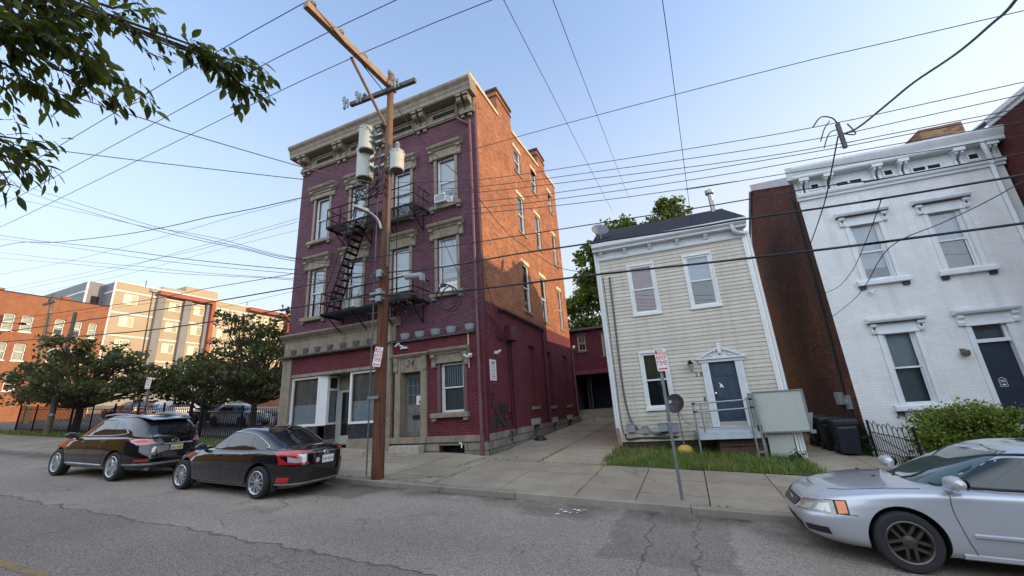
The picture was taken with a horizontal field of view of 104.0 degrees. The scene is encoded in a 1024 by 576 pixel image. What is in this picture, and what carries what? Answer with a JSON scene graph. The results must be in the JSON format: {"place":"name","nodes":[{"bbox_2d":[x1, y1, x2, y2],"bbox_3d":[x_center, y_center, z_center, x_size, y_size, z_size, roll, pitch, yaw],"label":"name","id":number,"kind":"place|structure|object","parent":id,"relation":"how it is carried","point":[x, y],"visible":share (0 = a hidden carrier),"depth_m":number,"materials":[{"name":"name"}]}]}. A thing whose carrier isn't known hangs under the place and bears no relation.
{"place":"outdoors","nodes":[
{"label":"outdoors","id":0,"kind":"place"},
{"bbox_2d":[0,429,225,444],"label":"grass verge","id":1,"kind":"object","parent":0,"point":[203,439],"depth_m":23.11,"materials":[{"name":"plant"}]},
{"bbox_2d":[43,312,77,433],"bbox_3d":[-28.510,5.352,25.373,0.650,7.857,0.360,-10,-18,21],"label":"utility pole","id":2,"kind":"object","parent":1,"relation":"on","point":[50,417],"visible":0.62,"depth_m":24.80,"materials":[{"name":"brown wood"}]},
{"bbox_2d":[14,398,278,438],"bbox_3d":[-21.615,7.359,22.243,25.670,3.197,0.100,-10,-18,21],"label":"iron railing","id":3,"kind":"object","parent":1,"relation":"on","point":[193,400],"visible":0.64,"depth_m":22.29,"materials":[{"name":"black metal"}]},
{"bbox_2d":[0,406,278,438],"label":"car park","id":4,"kind":"structure","parent":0,"point":[7,425],"depth_m":30.62,"materials":[{"name":"grey asphalt"}]},
{"bbox_2d":[22,293,56,423],"bbox_3d":[-42.224,6.391,35.751,5.320,12.830,0.858,-14,-19,32],"label":"utility pole","id":5,"kind":"object","parent":4,"relation":"on","point":[51,301],"visible":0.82,"depth_m":37.28,"materials":[{"name":"brown wood"}]},
{"bbox_2d":[115,401,154,415],"bbox_3d":[-31.971,10.835,35.446,1.880,1.688,4.763,-7,-15,22],"label":"parked car","id":6,"kind":"object","parent":4,"relation":"on","point":[131,402],"visible":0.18,"depth_m":33.83,"materials":[{"name":"grey paint"}]},
{"bbox_2d":[146,400,198,414],"bbox_3d":[-26.616,9.931,32.303,1.880,1.688,4.763,-7,-15,22],"label":"parked car","id":7,"kind":"object","parent":4,"relation":"on","point":[168,403],"visible":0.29,"depth_m":30.92,"materials":[{"name":"white paint"}]},
{"bbox_2d":[188,404,227,423],"bbox_3d":[-21.882,9.358,29.915,4.612,1.435,1.880,-5,-14,14],"label":"parked car","id":8,"kind":"object","parent":4,"relation":"on","point":[195,416],"visible":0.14,"depth_m":29.29,"materials":[{"name":"black paint"}]},
{"bbox_2d":[209,404,269,426],"bbox_3d":[-18.486,8.620,27.256,4.612,1.435,1.880,-7,-15,22],"label":"parked car","id":9,"kind":"object","parent":4,"relation":"on","point":[237,406],"visible":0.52,"depth_m":26.66,"materials":[{"name":"grey paint"}]},
{"bbox_2d":[0,0,280,211],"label":"overhanging tree","id":10,"kind":"object","parent":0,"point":[45,32],"visible":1,"depth_m":2.62,"materials":[{"name":"green plant"}]},
{"bbox_2d":[0,434,805,512],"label":"sidewalk","id":11,"kind":"structure","parent":0,"point":[749,491],"depth_m":9.38,"materials":[{"name":"concrete"}]},
{"bbox_2d":[303,0,416,479],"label":"utility pole","id":12,"kind":"object","parent":11,"relation":"on","point":[393,160],"visible":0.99,"depth_m":11.76,"materials":[{"name":"brown wood"}]},
{"bbox_2d":[4,3,303,178],"bbox_3d":[-12.121,-6.641,13.780,90.014,4.772,0.669,-11,-18,22],"label":"overhead wire","id":13,"kind":"object","parent":12,"relation":"attached to","point":[180,73],"visible":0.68,"depth_m":12.65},
{"bbox_2d":[2,181,360,245],"bbox_3d":[-23.976,-1.954,20.459,41.851,4.552,0.028,-10,-18,21],"label":"overhead wire","id":14,"kind":"object","parent":12,"relation":"attached to","point":[205,217],"visible":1,"depth_m":14.96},
{"bbox_2d":[0,235,367,274],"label":"overhead wire","id":15,"kind":"object","parent":12,"relation":"attached to","point":[204,261],"visible":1,"depth_m":14.41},
{"bbox_2d":[4,239,368,278],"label":"overhead wire","id":16,"kind":"object","parent":12,"relation":"attached to","point":[196,264],"visible":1,"depth_m":14.56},
{"bbox_2d":[2,175,376,262],"bbox_3d":[-18.578,-4.077,18.635,31.227,12.389,0.112,-10,-17,21],"label":"overhead wire","id":17,"kind":"object","parent":12,"relation":"attached to","point":[212,240],"visible":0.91,"depth_m":14.42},
{"bbox_2d":[2,196,376,261],"bbox_3d":[-17.935,-3.263,18.136,29.954,10.405,0.107,-10,-17,21],"label":"overhead wire","id":18,"kind":"object","parent":12,"relation":"attached to","point":[208,236],"visible":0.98,"depth_m":14.45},
{"bbox_2d":[15,144,368,185],"bbox_3d":[-8.949,-3.418,11.864,9.185,1.130,0.927,-1,-17,-10],"label":"overhead wire","id":19,"kind":"object","parent":12,"relation":"attached to","point":[203,168],"visible":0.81,"depth_m":12.20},
{"bbox_2d":[13,187,375,265],"bbox_3d":[-18.258,-3.724,18.345,30.547,11.709,0.159,-10,-17,21],"label":"overhead wire","id":20,"kind":"object","parent":12,"relation":"attached to","point":[215,243],"visible":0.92,"depth_m":14.17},
{"bbox_2d":[0,0,395,206],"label":"overhead wire","id":21,"kind":"object","parent":12,"relation":"attached to","point":[215,90],"visible":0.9,"depth_m":13.66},
{"bbox_2d":[40,80,371,182],"bbox_3d":[-7.619,-3.900,10.809,7.298,1.176,0.542,5,-18,-26],"label":"overhead wire","id":22,"kind":"object","parent":12,"relation":"attached to","point":[217,142],"visible":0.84,"depth_m":10.88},
{"bbox_2d":[1,0,491,226],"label":"overhead wire","id":23,"kind":"object","parent":12,"relation":"attached to","point":[271,95],"visible":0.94,"depth_m":13.41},
{"bbox_2d":[372,347,383,366],"bbox_3d":[-3.462,1.774,10.349,0.397,0.534,0.008,-12,-18,27],"label":"parking sign","id":24,"kind":"object","parent":12,"relation":"attached to","point":[378,352],"visible":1,"depth_m":10.35,"materials":[{"name":"white metal"}]},
{"bbox_2d":[311,2,592,273],"bbox_3d":[-1.762,-3.443,14.611,11.686,5.737,3.939,10,-21,-39],"label":"overhead wire","id":25,"kind":"object","parent":12,"relation":"attached to","point":[426,144],"visible":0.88,"depth_m":14.19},
{"bbox_2d":[0,222,1023,341],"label":"overhead wire","id":26,"kind":"object","parent":12,"relation":"attached to","point":[885,241],"visible":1,"depth_m":8.25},
{"bbox_2d":[436,283,462,311],"bbox_3d":[-1.625,0.256,10.183,0.614,0.674,0.468,-10,-18,21],"label":"cable coil","id":27,"kind":"object","parent":26,"relation":"hanging from","point":[442,285],"visible":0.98,"depth_m":10.17,"materials":[{"name":"black rubber"}]},
{"bbox_2d":[831,180,1023,317],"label":"overhead wire","id":28,"kind":"object","parent":26,"relation":"attached to","point":[923,230],"visible":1,"depth_m":6.57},
{"bbox_2d":[0,174,1023,332],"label":"overhead wire","id":29,"kind":"object","parent":12,"relation":"attached to","point":[936,189],"visible":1,"depth_m":8.42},
{"bbox_2d":[404,272,424,280],"bbox_3d":[-2.579,-0.284,10.530,0.580,0.275,0.170,-10,-18,21],"label":"splice case","id":30,"kind":"object","parent":29,"relation":"hanging from","point":[419,276],"visible":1,"depth_m":10.45,"materials":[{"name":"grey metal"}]},
{"bbox_2d":[0,152,1023,320],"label":"overhead wire","id":31,"kind":"object","parent":12,"relation":"attached to","point":[866,181],"visible":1,"depth_m":8.49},
{"bbox_2d":[396,107,1023,195],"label":"overhead wire","id":32,"kind":"object","parent":12,"relation":"attached to","point":[736,160],"visible":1,"depth_m":8.09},
{"bbox_2d":[396,94,1023,190],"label":"overhead wire","id":33,"kind":"object","parent":12,"relation":"attached to","point":[742,150],"visible":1,"depth_m":8.11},
{"bbox_2d":[397,135,1023,219],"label":"overhead wire","id":34,"kind":"object","parent":12,"relation":"attached to","point":[737,181],"visible":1,"depth_m":8.09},
{"bbox_2d":[398,82,1023,182],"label":"overhead wire","id":35,"kind":"object","parent":12,"relation":"attached to","point":[734,141],"visible":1,"depth_m":8.19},
{"bbox_2d":[399,121,1023,212],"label":"overhead wire","id":36,"kind":"object","parent":12,"relation":"attached to","point":[736,172],"visible":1,"depth_m":8.02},
{"bbox_2d":[404,112,1023,203],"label":"overhead wire","id":37,"kind":"object","parent":12,"relation":"attached to","point":[738,164],"visible":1,"depth_m":8.04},
{"bbox_2d":[415,10,1023,166],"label":"overhead wire","id":38,"kind":"object","parent":12,"relation":"attached to","point":[742,77],"visible":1,"depth_m":8.44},
{"bbox_2d":[340,446,912,507],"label":"crack weeds","id":39,"kind":"object","parent":11,"relation":"on","point":[509,460],"visible":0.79,"depth_m":10.99,"materials":[{"name":"green plant"}]},
{"bbox_2d":[654,348,683,500],"bbox_3d":[3.115,2.623,7.848,0.307,2.881,0.088,0,-17,-12],"label":"parking sign","id":40,"kind":"object","parent":11,"relation":"on","point":[661,360],"visible":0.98,"depth_m":7.97,"materials":[{"name":"red"}]},
{"bbox_2d":[3,418,809,511],"bbox_3d":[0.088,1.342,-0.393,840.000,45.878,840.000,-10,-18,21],"label":"ground","id":41,"kind":"structure","parent":0,"point":[343,446],"depth_m":9.75,"materials":[{"name":"grey concrete"}]},
{"bbox_2d":[0,287,110,421],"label":"brick block","id":42,"kind":"structure","parent":41,"relation":"on","point":[13,306],"depth_m":40.49,"materials":[{"name":"orange brick"}]},
{"bbox_2d":[0,313,15,331],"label":"window","id":43,"kind":"structure","parent":42,"relation":"in","point":[7,316],"depth_m":39.29,"materials":[{"name":"white paint"}]},
{"bbox_2d":[9,343,26,361],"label":"window","id":44,"kind":"structure","parent":42,"relation":"in","point":[19,349],"depth_m":39.57,"materials":[{"name":"white paint"}]},
{"bbox_2d":[17,315,33,332],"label":"window","id":45,"kind":"structure","parent":42,"relation":"in","point":[27,319],"depth_m":40.39,"materials":[{"name":"white paint"}]},
{"bbox_2d":[0,332,184,432],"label":"spreading tree","id":46,"kind":"object","parent":41,"relation":"on","point":[85,389],"visible":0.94,"depth_m":24.31,"materials":[{"name":"green plant"}]},
{"bbox_2d":[44,280,289,413],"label":"apartment block","id":47,"kind":"structure","parent":41,"relation":"on","point":[169,345],"depth_m":60.76,"materials":[{"name":"beige"}]},
{"bbox_2d":[118,316,133,327],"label":"window","id":48,"kind":"structure","parent":47,"relation":"in","point":[123,321],"depth_m":57.03,"materials":[{"name":"beige glass"}]},
{"bbox_2d":[133,352,278,427],"bbox_3d":[-20.043,6.950,26.900,9.412,5.259,6.742,-10,-18,21],"label":"spreading tree","id":49,"kind":"object","parent":41,"relation":"on","point":[170,379],"visible":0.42,"depth_m":25.70,"materials":[{"name":"green plant"}]},
{"bbox_2d":[164,304,290,427],"bbox_3d":[-16.042,5.234,25.104,11.215,7.601,8.114,-10,-18,21],"label":"spreading tree","id":50,"kind":"object","parent":41,"relation":"on","point":[264,386],"visible":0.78,"depth_m":23.88,"materials":[{"name":"green plant"}]},
{"bbox_2d":[0,448,801,524],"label":"kerb","id":51,"kind":"structure","parent":41,"relation":"on","point":[758,515],"depth_m":7.79,"materials":[{"name":"concrete"}]},
{"bbox_2d":[277,71,580,455],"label":"corner building","id":52,"kind":"structure","parent":41,"relation":"on","point":[444,393],"depth_m":16.71,"materials":[{"name":"red brick"}]},
{"bbox_2d":[289,376,319,426],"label":"shop window","id":53,"kind":"structure","parent":52,"relation":"in","point":[304,413],"depth_m":16.85,"materials":[{"name":"grey glass"}]},
{"bbox_2d":[299,251,331,324],"bbox_3d":[-8.733,0.037,17.965,1.600,3.140,0.590,-10,-18,21],"label":"window","id":54,"kind":"structure","parent":52,"relation":"in","point":[318,289],"depth_m":18.07,"materials":[{"name":"white paint"}]},
{"bbox_2d":[306,180,336,247],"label":"window","id":55,"kind":"structure","parent":52,"relation":"in","point":[324,235],"depth_m":19.07,"materials":[{"name":"white paint"}]},
{"bbox_2d":[327,376,339,424],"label":"recess window","id":56,"kind":"structure","parent":52,"relation":"in","point":[331,418],"depth_m":16.64,"materials":[{"name":"grey glass"}]},
{"bbox_2d":[335,390,349,443],"bbox_3d":[-6.809,5.263,16.453,1.050,2.100,0.068,-10,-18,21],"label":"shop door","id":57,"kind":"structure","parent":52,"relation":"in","point":[341,428],"depth_m":16.52,"materials":[{"name":"grey paint"}]},
{"bbox_2d":[342,298,360,308],"bbox_3d":[-6.692,0.656,16.720,0.760,0.400,0.488,-10,-18,21],"label":"air conditioner","id":58,"kind":"object","parent":52,"relation":"attached to","point":[354,303],"visible":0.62,"depth_m":16.53,"materials":[{"name":"white paint"}]},
{"bbox_2d":[338,241,370,309],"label":"window","id":59,"kind":"structure","parent":52,"relation":"in","point":[364,250],"depth_m":17.31,"materials":[{"name":"white paint"}]},
{"bbox_2d":[342,172,373,237],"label":"window","id":60,"kind":"structure","parent":52,"relation":"in","point":[357,213],"depth_m":18.39,"materials":[{"name":"grey glass"}]},
{"bbox_2d":[348,370,374,423],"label":"shop window","id":61,"kind":"structure","parent":52,"relation":"in","point":[359,380],"depth_m":15.75,"materials":[{"name":"grey glass"}]},
{"bbox_2d":[388,290,416,318],"bbox_3d":[-4.143,0.652,14.801,1.376,1.026,0.497,-10,-18,21],"label":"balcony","id":62,"kind":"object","parent":52,"relation":"on","point":[392,297],"visible":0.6,"depth_m":14.73,"materials":[{"name":"black metal"}]},
{"bbox_2d":[389,228,416,293],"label":"window","id":63,"kind":"structure","parent":52,"relation":"in","point":[406,238],"depth_m":16.43,"materials":[{"name":"grey glass"}]},
{"bbox_2d":[390,152,417,225],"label":"window","id":64,"kind":"structure","parent":52,"relation":"in","point":[410,160],"depth_m":17.38,"materials":[{"name":"grey glass"}]},
{"bbox_2d":[406,372,419,435],"bbox_3d":[-3.560,4.273,14.795,0.900,2.260,0.090,-10,-18,21],"label":"front door","id":65,"kind":"structure","parent":52,"relation":"in","point":[413,379],"depth_m":14.82,"materials":[{"name":"grey paint"}]},
{"bbox_2d":[434,192,453,204],"bbox_3d":[-2.800,-3.558,16.139,0.760,0.360,0.438,-10,-18,21],"label":"air conditioner","id":66,"kind":"object","parent":52,"relation":"attached to","point":[442,198],"visible":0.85,"depth_m":15.97,"materials":[{"name":"white paint"}]},
{"bbox_2d":[426,136,461,214],"bbox_3d":[-2.703,-4.566,16.513,1.600,3.090,0.590,-10,-18,21],"label":"window","id":67,"kind":"structure","parent":52,"relation":"in","point":[450,147],"depth_m":16.64,"materials":[{"name":"white paint"}]},
{"bbox_2d":[426,216,464,300],"bbox_3d":[-2.477,-1.094,15.496,1.600,3.140,0.590,-10,-18,21],"label":"window","id":68,"kind":"structure","parent":52,"relation":"in","point":[453,226],"depth_m":15.62,"materials":[{"name":"white paint"}]},
{"bbox_2d":[428,345,469,421],"bbox_3d":[-2.159,3.349,14.127,1.600,2.520,0.490,-10,-18,21],"label":"window","id":69,"kind":"structure","parent":52,"relation":"in","point":[454,375],"depth_m":14.22,"materials":[{"name":"white paint"}]},
{"bbox_2d":[516,189,527,238],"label":"window","id":70,"kind":"structure","parent":52,"relation":"in","point":[522,231],"depth_m":20.51,"materials":[{"name":"white glass"}]},
{"bbox_2d":[521,258,533,315],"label":"window","id":71,"kind":"structure","parent":52,"relation":"in","point":[524,262],"depth_m":19.43,"materials":[{"name":"grey glass"}]},
{"bbox_2d":[539,272,549,324],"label":"window","id":72,"kind":"structure","parent":52,"relation":"in","point":[540,274],"depth_m":21.71,"materials":[{"name":"grey glass"}]},
{"bbox_2d":[566,282,600,328],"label":"broad tree","id":73,"kind":"object","parent":41,"relation":"on","point":[581,303],"visible":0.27,"depth_m":42.23,"materials":[{"name":"green plant"}]},
{"bbox_2d":[569,325,613,417],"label":"building","id":74,"kind":"structure","parent":41,"relation":"on","point":[592,379],"depth_m":28.74,"materials":[{"name":"red brick"}]},
{"bbox_2d":[575,333,587,352],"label":"window","id":75,"kind":"structure","parent":74,"relation":"in","point":[581,339],"depth_m":28.91,"materials":[{"name":"grey paint"}]},
{"bbox_2d":[572,195,693,325],"bbox_3d":[10.596,1.251,32.210,11.642,17.312,5.053,-10,-18,21],"label":"tall tree","id":76,"kind":"object","parent":41,"relation":"on","point":[663,205],"visible":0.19,"depth_m":33.64,"materials":[{"name":"green plant"}]},
{"bbox_2d":[591,189,793,457],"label":"clapboard house","id":77,"kind":"structure","parent":41,"relation":"on","point":[704,326],"depth_m":14.10,"materials":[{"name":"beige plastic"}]},
{"bbox_2d":[592,219,608,238],"bbox_3d":[3.610,-2.302,16.352,0.565,0.836,0.542,11,-22,-41],"label":"satellite dish","id":78,"kind":"object","parent":77,"relation":"attached to","point":[600,229],"visible":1,"depth_m":16.47,"materials":[{"name":"metal"}]},
{"bbox_2d":[626,261,662,316],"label":"window","id":79,"kind":"structure","parent":77,"relation":"in","point":[643,287],"depth_m":15.00,"materials":[{"name":"white glass"}]},
{"bbox_2d":[638,349,673,410],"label":"window","id":80,"kind":"structure","parent":77,"relation":"in","point":[652,385],"depth_m":14.15,"materials":[{"name":"white paint"}]},
{"bbox_2d":[662,0,691,223],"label":"overhead wire","id":81,"kind":"object","parent":77,"relation":"attached to","point":[675,98],"visible":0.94,"depth_m":8.85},
{"bbox_2d":[681,251,722,309],"bbox_3d":[6.802,-0.263,14.415,1.030,2.060,0.280,-9,-17,18],"label":"window","id":82,"kind":"structure","parent":77,"relation":"in","point":[703,292],"depth_m":14.45,"materials":[{"name":"white glass"}]},
{"bbox_2d":[708,361,747,425],"bbox_3d":[7.118,3.478,13.230,0.800,2.010,0.115,-9,-17,18],"label":"front door","id":83,"kind":"structure","parent":77,"relation":"in","point":[725,383],"depth_m":13.24,"materials":[{"name":"blue paint"}]},
{"bbox_2d":[747,389,816,457],"bbox_3d":[7.992,3.967,11.735,1.570,1.885,0.790,-9,-17,18],"label":"wheelchair lift","id":84,"kind":"object","parent":41,"relation":"on","point":[784,415],"visible":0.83,"depth_m":11.53,"materials":[{"name":"metal"}]},
{"bbox_2d":[858,419,911,461],"bbox_3d":[9.968,3.978,10.174,0.801,1.153,3.032,-8,-17,14],"label":"climbing vine","id":85,"kind":"object","parent":41,"relation":"on","point":[869,446],"visible":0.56,"depth_m":11.34,"materials":[{"name":"green plant"}]},
{"bbox_2d":[749,121,1023,457],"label":"white brick house","id":86,"kind":"structure","parent":41,"relation":"on","point":[926,322],"depth_m":12.14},
{"bbox_2d":[834,204,911,289],"bbox_3d":[11.257,-1.240,12.572,1.380,2.580,0.510,-9,-17,17],"label":"window","id":87,"kind":"structure","parent":86,"relation":"in","point":[857,224],"depth_m":12.61,"materials":[{"name":"white glass"}]},
{"bbox_2d":[864,313,952,415],"bbox_3d":[11.433,2.197,11.582,1.380,2.780,0.510,-9,-17,17],"label":"window","id":88,"kind":"structure","parent":86,"relation":"in","point":[911,382],"depth_m":11.65,"materials":[{"name":"white glass"}]},
{"bbox_2d":[909,190,1000,279],"bbox_3d":[13.155,-1.536,11.983,1.380,2.580,0.510,-9,-17,17],"label":"window","id":89,"kind":"structure","parent":86,"relation":"in","point":[954,258],"depth_m":12.03,"materials":[{"name":"white glass"}]},
{"bbox_2d":[977,341,1023,424],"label":"front door","id":90,"kind":"structure","parent":86,"relation":"in","point":[1002,365],"depth_m":10.91,"materials":[{"name":"blue wood"}]},
{"bbox_2d":[897,397,1023,453],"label":"bush","id":91,"kind":"object","parent":41,"relation":"on","point":[942,428],"visible":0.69,"depth_m":9.67,"materials":[{"name":"green plant"}]},
{"bbox_2d":[973,86,1023,206],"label":"brick house","id":92,"kind":"structure","parent":41,"relation":"on","point":[1014,165],"depth_m":11.64,"materials":[{"name":"red brick"}]},
{"bbox_2d":[342,448,487,458],"bbox_3d":[-5.875,5.993,14.741,10.938,0.649,0.818,-10,-18,21],"label":"building apron","id":93,"kind":"object","parent":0,"point":[453,455],"visible":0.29,"depth_m":13.35,"materials":[{"name":"concrete"}]},
{"bbox_2d":[0,452,1023,575],"bbox_3d":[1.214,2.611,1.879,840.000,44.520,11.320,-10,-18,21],"label":"road","id":94,"kind":"structure","parent":0,"point":[76,521],"depth_m":6.11,"materials":[{"name":"grey asphalt"}]},
{"bbox_2d":[0,559,53,575],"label":"road marking","id":95,"kind":"object","parent":94,"relation":"on","point":[25,570],"depth_m":5.10,"materials":[{"name":"yellow paint"}]},
{"bbox_2d":[48,412,198,480],"bbox_3d":[-11.709,4.690,12.176,4.781,1.722,2.172,-6,-16,20],"label":"sport utility vehicle","id":96,"kind":"object","parent":94,"relation":"on","point":[114,448],"visible":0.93,"depth_m":11.23,"materials":[{"name":"black paint"}]},
{"bbox_2d":[172,425,341,498],"bbox_3d":[-6.347,4.171,9.986,4.640,1.430,2.029,-7,-16,22],"label":"sedan","id":97,"kind":"object","parent":94,"relation":"on","point":[260,462],"visible":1,"depth_m":9.06,"materials":[{"name":"black paint"}]},
{"bbox_2d":[785,438,1023,573],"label":"sedan","id":98,"kind":"object","parent":94,"relation":"on","point":[926,513],"visible":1,"depth_m":4.79,"materials":[{"name":"silver metal"}]},
{"bbox_2d":[0,0,1023,387],"label":"sky","id":99,"kind":"structure","parent":0,"point":[620,48],"materials":[{"name":"blue"}]},
{"bbox_2d":[482,418,657,468],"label":"alley paving","id":100,"kind":"structure","parent":0,"point":[591,442],"depth_m":14.39,"materials":[{"name":"concrete"}]},
{"bbox_2d":[599,443,826,474],"bbox_3d":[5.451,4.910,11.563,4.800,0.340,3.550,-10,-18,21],"label":"front lawn","id":101,"kind":"structure","parent":0,"point":[793,462],"depth_m":10.80,"materials":[{"name":"plant"}]},
{"bbox_2d":[667,394,705,453],"bbox_3d":[5.676,4.268,12.694,1.433,1.816,0.561,-2,-16,-6],"label":"satellite dish","id":102,"kind":"object","parent":101,"relation":"on","point":[675,403],"visible":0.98,"depth_m":12.70,"materials":[{"name":"metal"}]},
{"bbox_2d":[662,438,807,459],"bbox_3d":[6.776,4.867,12.327,4.020,0.579,1.382,-18,-21,39],"label":"weed clump","id":103,"kind":"object","parent":101,"relation":"on","point":[790,456],"visible":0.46,"depth_m":12.65,"materials":[{"name":"green plant"}]},
{"bbox_2d":[794,433,907,471],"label":"side path","id":104,"kind":"structure","parent":0,"point":[831,459],"depth_m":10.84,"materials":[{"name":"concrete"}]},
{"bbox_2d":[808,414,828,444],"bbox_3d":[10.196,4.724,13.312,0.611,0.990,0.751,-10,-18,21],"label":"wheeled bin","id":105,"kind":"object","parent":104,"relation":"on","point":[815,438],"visible":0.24,"depth_m":13.11,"materials":[{"name":"black plastic"}]},
{"bbox_2d":[813,415,841,448],"bbox_3d":[9.964,4.532,12.509,0.611,0.990,0.751,-10,-18,21],"label":"wheeled bin","id":106,"kind":"object","parent":104,"relation":"on","point":[827,441],"visible":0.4,"depth_m":12.37,"materials":[{"name":"black plastic"}]},
{"bbox_2d":[825,418,861,453],"bbox_3d":[9.742,4.338,11.702,0.611,0.990,0.751,-10,-18,21],"label":"wheeled bin","id":107,"kind":"object","parent":104,"relation":"on","point":[844,432],"visible":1,"depth_m":11.46,"materials":[{"name":"black plastic"}]},
{"bbox_2d":[865,420,922,463],"bbox_3d":[9.834,4.047,10.302,0.048,1.141,2.148,-9,-17,16],"label":"hoop fence","id":108,"kind":"object","parent":104,"relation":"on","point":[912,429],"visible":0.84,"depth_m":10.25,"materials":[{"name":"black metal"}]},
{"bbox_2d":[844,0,1016,134],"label":"overhead wire","id":109,"kind":"object","parent":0,"point":[1013,2],"visible":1,"depth_m":5.97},
{"bbox_2d":[812,116,855,148],"bbox_3d":[6.090,-2.952,7.571,0.588,0.741,0.095,-10,-18,21],"label":"cable spacer","id":110,"kind":"object","parent":109,"relation":"attached to","point":[841,135],"visible":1,"depth_m":7.54,"materials":[{"name":"grey metal"}]},
{"bbox_2d":[805,136,838,257],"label":"overhead wire","id":111,"kind":"object","parent":110,"relation":"hanging from","point":[826,191],"visible":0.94,"depth_m":8.64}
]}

